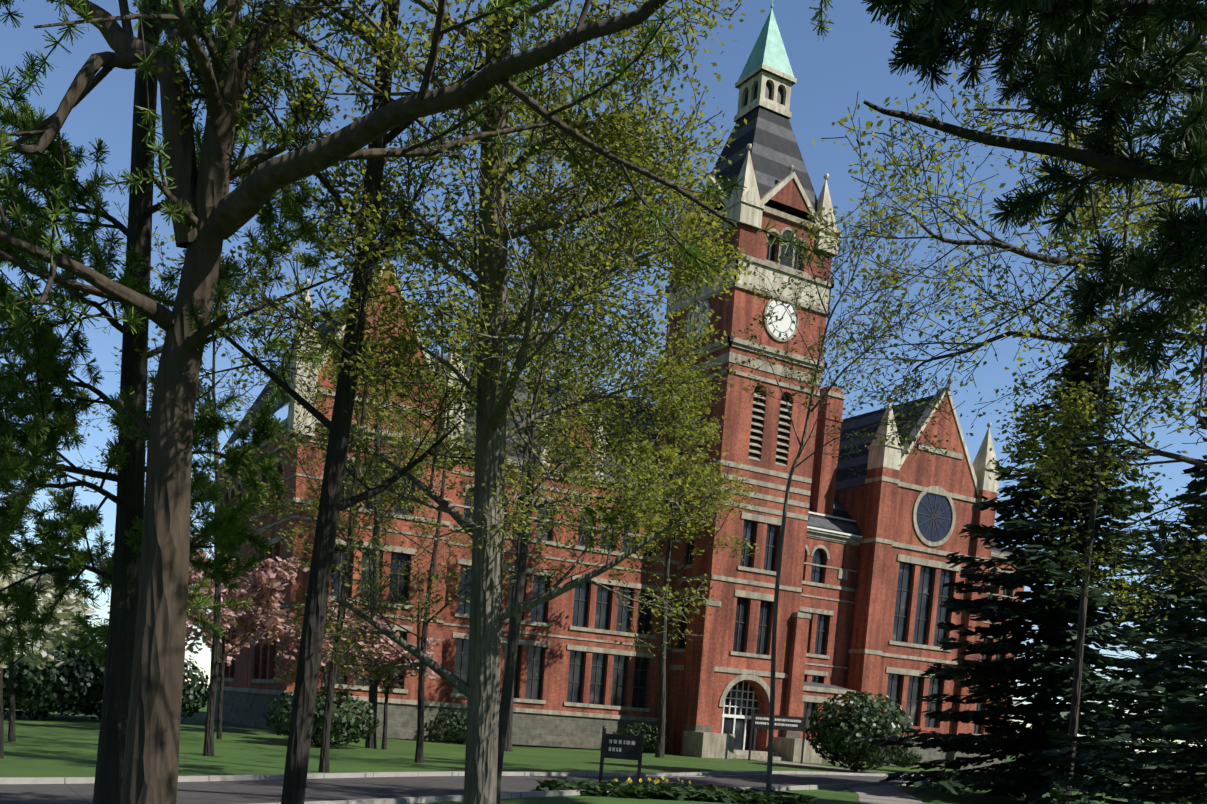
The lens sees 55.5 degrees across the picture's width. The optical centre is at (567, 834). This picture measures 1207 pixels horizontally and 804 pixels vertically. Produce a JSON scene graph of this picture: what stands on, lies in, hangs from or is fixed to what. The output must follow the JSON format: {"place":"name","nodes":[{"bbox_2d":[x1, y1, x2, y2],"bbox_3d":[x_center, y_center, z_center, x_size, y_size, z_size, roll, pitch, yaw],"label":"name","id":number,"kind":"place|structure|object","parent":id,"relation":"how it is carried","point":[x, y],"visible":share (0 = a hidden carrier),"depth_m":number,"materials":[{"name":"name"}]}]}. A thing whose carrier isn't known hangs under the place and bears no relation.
{"place":"outdoors","nodes":[
{"label":"outdoors","id":0,"kind":"place"},
{"bbox_2d":[0,771,1153,803],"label":"road","id":1,"kind":"structure","parent":0,"point":[381,788],"depth_m":25.79,"materials":[{"name":"grey asphalt"}]},
{"bbox_2d":[685,774,885,776],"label":"road edge line","id":2,"kind":"object","parent":1,"relation":"on","point":[772,774],"visible":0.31,"depth_m":48.19,"materials":[{"name":"paint"}]},
{"bbox_2d":[0,687,1205,803],"bbox_3d":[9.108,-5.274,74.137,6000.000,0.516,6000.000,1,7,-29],"label":"terrain","id":3,"kind":"structure","parent":0,"point":[56,745],"depth_m":41.91,"materials":[{"name":"green plant"}]},
{"bbox_2d":[3,668,41,702],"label":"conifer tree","id":4,"kind":"object","parent":3,"relation":"on","point":[34,680],"visible":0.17,"depth_m":50.14,"materials":[{"name":"green plant"}]},
{"bbox_2d":[2,637,67,713],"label":"yew shrub","id":5,"kind":"object","parent":3,"relation":"on","point":[23,669],"visible":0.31,"depth_m":50.50,"materials":[{"name":"green plant"}]},
{"bbox_2d":[7,551,69,668],"bbox_3d":[-19.629,-6.280,37.379,6.675,6.732,5.402,1,7,-29],"label":"tree","id":6,"kind":"object","parent":3,"relation":"on","point":[17,655],"visible":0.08,"depth_m":37.56,"materials":[{"name":"green plant"}]},
{"bbox_2d":[1,543,94,741],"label":"tree","id":7,"kind":"object","parent":3,"relation":"on","point":[48,647],"visible":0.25,"depth_m":33.37,"materials":[{"name":"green plant"}]},
{"bbox_2d":[0,553,100,758],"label":"blossoming tree","id":8,"kind":"object","parent":3,"relation":"on","point":[72,605],"visible":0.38,"depth_m":27.73,"materials":[{"name":"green plant"}]},
{"bbox_2d":[2,638,105,719],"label":"yew shrub","id":9,"kind":"object","parent":3,"relation":"on","point":[57,698],"visible":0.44,"depth_m":52.81,"materials":[{"name":"leaf"},{"name":"dark bark"}]},
{"bbox_2d":[5,515,104,716],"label":"tree","id":10,"kind":"object","parent":3,"relation":"on","point":[41,568],"depth_m":56.75,"materials":[{"name":"green plant"}]},
{"bbox_2d":[36,625,106,719],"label":"yew shrub","id":11,"kind":"object","parent":3,"relation":"on","point":[96,706],"visible":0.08,"depth_m":54.62,"materials":[{"name":"green plant"}]},
{"bbox_2d":[100,658,208,718],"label":"yew shrub","id":12,"kind":"object","parent":3,"relation":"on","point":[191,692],"visible":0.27,"depth_m":59.31,"materials":[{"name":"leaf"},{"name":"dark bark"}]},
{"bbox_2d":[0,0,424,803],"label":"white pine tree","id":13,"kind":"object","parent":3,"relation":"on","point":[44,434],"visible":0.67,"depth_m":13.93,"materials":[{"name":"green plant"}]},
{"bbox_2d":[75,202,377,755],"bbox_3d":[-10.131,-9.510,33.235,8.618,15.396,7.993,1,7,-29],"label":"twiggy tree","id":14,"kind":"object","parent":3,"relation":"on","point":[208,749],"visible":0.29,"depth_m":33.29,"materials":[{"name":"green plant"}]},
{"bbox_2d":[185,533,307,738],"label":"blossoming tree","id":15,"kind":"object","parent":3,"relation":"on","point":[265,594],"visible":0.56,"depth_m":46.48,"materials":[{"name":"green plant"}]},
{"bbox_2d":[249,595,359,686],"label":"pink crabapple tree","id":16,"kind":"object","parent":3,"relation":"on","point":[291,656],"visible":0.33,"depth_m":54.07,"materials":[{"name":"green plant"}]},
{"bbox_2d":[262,686,379,746],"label":"lawn shrub","id":17,"kind":"object","parent":3,"relation":"on","point":[342,721],"visible":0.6,"depth_m":46.48,"materials":[{"name":"green plant"}]},
{"bbox_2d":[135,0,563,803],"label":"slender tree","id":18,"kind":"object","parent":3,"relation":"on","point":[367,258],"visible":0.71,"depth_m":12.29,"materials":[{"name":"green plant"}]},
{"bbox_2d":[226,272,476,772],"bbox_3d":[-5.508,-7.559,29.469,6.260,12.916,6.653,8,7,29],"label":"twiggy tree","id":19,"kind":"object","parent":3,"relation":"on","point":[324,766],"visible":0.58,"depth_m":29.36,"materials":[{"name":"green plant"}]},
{"bbox_2d":[252,259,472,748],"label":"lawn tree","id":20,"kind":"object","parent":3,"relation":"on","point":[371,741],"depth_m":48.23,"materials":[{"name":"green plant"}]},
{"bbox_2d":[342,610,444,749],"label":"blossoming tree","id":21,"kind":"object","parent":3,"relation":"on","point":[392,658],"visible":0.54,"depth_m":48.01,"materials":[{"name":"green plant"}]},
{"bbox_2d":[0,0,833,803],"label":"tree","id":22,"kind":"object","parent":3,"relation":"on","point":[206,210],"visible":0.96,"depth_m":10.61,"materials":[{"name":"brown plant"}]},
{"bbox_2d":[261,286,594,762],"bbox_3d":[-5.040,-10.370,39.145,9.145,16.664,9.051,-2,8,-44],"label":"twiggy tree","id":23,"kind":"object","parent":3,"relation":"on","point":[420,731],"visible":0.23,"depth_m":39.12,"materials":[{"name":"green plant"}]},
{"bbox_2d":[429,708,466,743],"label":"foundation shrub","id":24,"kind":"object","parent":3,"relation":"on","point":[453,726],"visible":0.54,"depth_m":62.27,"materials":[{"name":"green plant"}]},
{"bbox_2d":[215,0,764,803],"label":"straight tree","id":25,"kind":"object","parent":3,"relation":"on","point":[625,136],"visible":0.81,"depth_m":13.04,"materials":[{"name":"green plant"}]},
{"bbox_2d":[436,254,611,751],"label":"lawn tree","id":26,"kind":"object","parent":3,"relation":"on","point":[508,741],"depth_m":54.09,"materials":[{"name":"green plant"}]},
{"bbox_2d":[430,81,648,803],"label":"spring tree","id":27,"kind":"object","parent":3,"relation":"on","point":[506,695],"visible":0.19,"depth_m":23.54,"materials":[{"name":"green plant"}]},
{"bbox_2d":[210,0,1024,769],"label":"university hall","id":28,"kind":"structure","parent":3,"relation":"on","point":[868,572],"depth_m":69.52,"materials":[{"name":"brick"}]},
{"bbox_2d":[599,726,643,782],"bbox_3d":[1.538,-2.260,33.042,1.231,1.670,0.138,5,6,9],"label":"wayfinding sign","id":29,"kind":"object","parent":3,"relation":"on","point":[618,746],"visible":0.94,"depth_m":32.98,"materials":[{"name":"black metal"}]},
{"bbox_2d":[613,723,668,751],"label":"foundation shrub","id":30,"kind":"object","parent":3,"relation":"on","point":[651,737],"visible":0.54,"depth_m":68.95,"materials":[{"name":"green plant"}]},
{"bbox_2d":[535,778,764,801],"bbox_3d":[2.366,-1.130,29.564,7.206,0.364,2.996,1,7,-29],"label":"groundcover bed","id":31,"kind":"object","parent":3,"relation":"on","point":[612,787],"visible":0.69,"depth_m":28.24,"materials":[{"name":"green plant"}]},
{"bbox_2d":[614,776,690,785],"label":"yellow flowers","id":32,"kind":"object","parent":31,"relation":"on","point":[629,780],"visible":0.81,"depth_m":29.82,"materials":[{"name":"yellow plant"}]},
{"bbox_2d":[596,352,759,757],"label":"lawn tree","id":33,"kind":"object","parent":3,"relation":"on","point":[660,747],"depth_m":60.19,"materials":[{"name":"green plant"}]},
{"bbox_2d":[622,782,816,803],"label":"groundcover","id":34,"kind":"object","parent":3,"relation":"on","point":[770,796],"visible":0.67,"depth_m":29.31,"materials":[{"name":"green plant"}]},
{"bbox_2d":[748,709,806,763],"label":"building name sign","id":35,"kind":"object","parent":3,"relation":"on","point":[787,723],"visible":1,"depth_m":67.48,"materials":[{"name":"black metal"}]},
{"bbox_2d":[805,691,912,771],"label":"viburnum shrub","id":36,"kind":"object","parent":3,"relation":"on","point":[835,740],"visible":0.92,"depth_m":60.23,"materials":[{"name":"green plant"}]},
{"bbox_2d":[733,154,996,789],"bbox_3d":[7.399,-9.084,31.662,6.712,17.516,5.463,5,6,12],"label":"thin bare tree","id":37,"kind":"object","parent":3,"relation":"on","point":[812,381],"visible":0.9,"depth_m":31.36,"materials":[{"name":"grey brown bark"},{"name":"olive leaf"}]},
{"bbox_2d":[885,748,921,767],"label":"foundation shrub","id":38,"kind":"object","parent":3,"relation":"on","point":[906,758],"visible":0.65,"depth_m":78.27,"materials":[{"name":"green plant"}]},
{"bbox_2d":[791,0,1206,634],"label":"spring tree","id":39,"kind":"object","parent":3,"relation":"on","point":[1049,260],"visible":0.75,"depth_m":18.25,"materials":[{"name":"green plant"}]},
{"bbox_2d":[859,343,1206,803],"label":"spruce tree","id":40,"kind":"object","parent":3,"relation":"on","point":[1051,676],"visible":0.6,"depth_m":40.31,"materials":[{"name":"green plant"}]},
{"bbox_2d":[861,0,1206,375],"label":"pine branch","id":41,"kind":"object","parent":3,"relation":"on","point":[1125,86],"visible":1,"depth_m":8.71,"materials":[{"name":"green plant"}]},
{"bbox_2d":[996,52,1206,803],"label":"spring tree","id":42,"kind":"object","parent":3,"relation":"on","point":[1075,702],"visible":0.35,"depth_m":33.53,"materials":[{"name":"green plant"}]},
{"bbox_2d":[1014,416,1206,803],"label":"conifer tree","id":43,"kind":"object","parent":3,"relation":"on","point":[1186,721],"visible":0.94,"depth_m":28.77,"materials":[{"name":"green plant"}]},
{"bbox_2d":[1079,478,1206,790],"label":"conifer tree","id":44,"kind":"object","parent":3,"relation":"on","point":[1196,687],"visible":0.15,"depth_m":60.72,"materials":[{"name":"green plant"}]},
{"bbox_2d":[1162,287,1206,420],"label":"tree","id":45,"kind":"object","parent":3,"relation":"on","point":[1184,369],"visible":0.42,"depth_m":31.47,"materials":[{"name":"green plant"}]},
{"bbox_2d":[0,0,1206,752],"label":"sky","id":46,"kind":"structure","parent":0,"point":[830,73],"materials":[{"name":"blue"}]},
{"bbox_2d":[758,760,901,777],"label":"path","id":47,"kind":"structure","parent":0,"point":[817,766],"depth_m":64.84,"materials":[{"name":"concrete"}]},
{"bbox_2d":[850,785,923,803],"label":"path","id":48,"kind":"structure","parent":0,"point":[884,794],"depth_m":39.10,"materials":[{"name":"concrete"}]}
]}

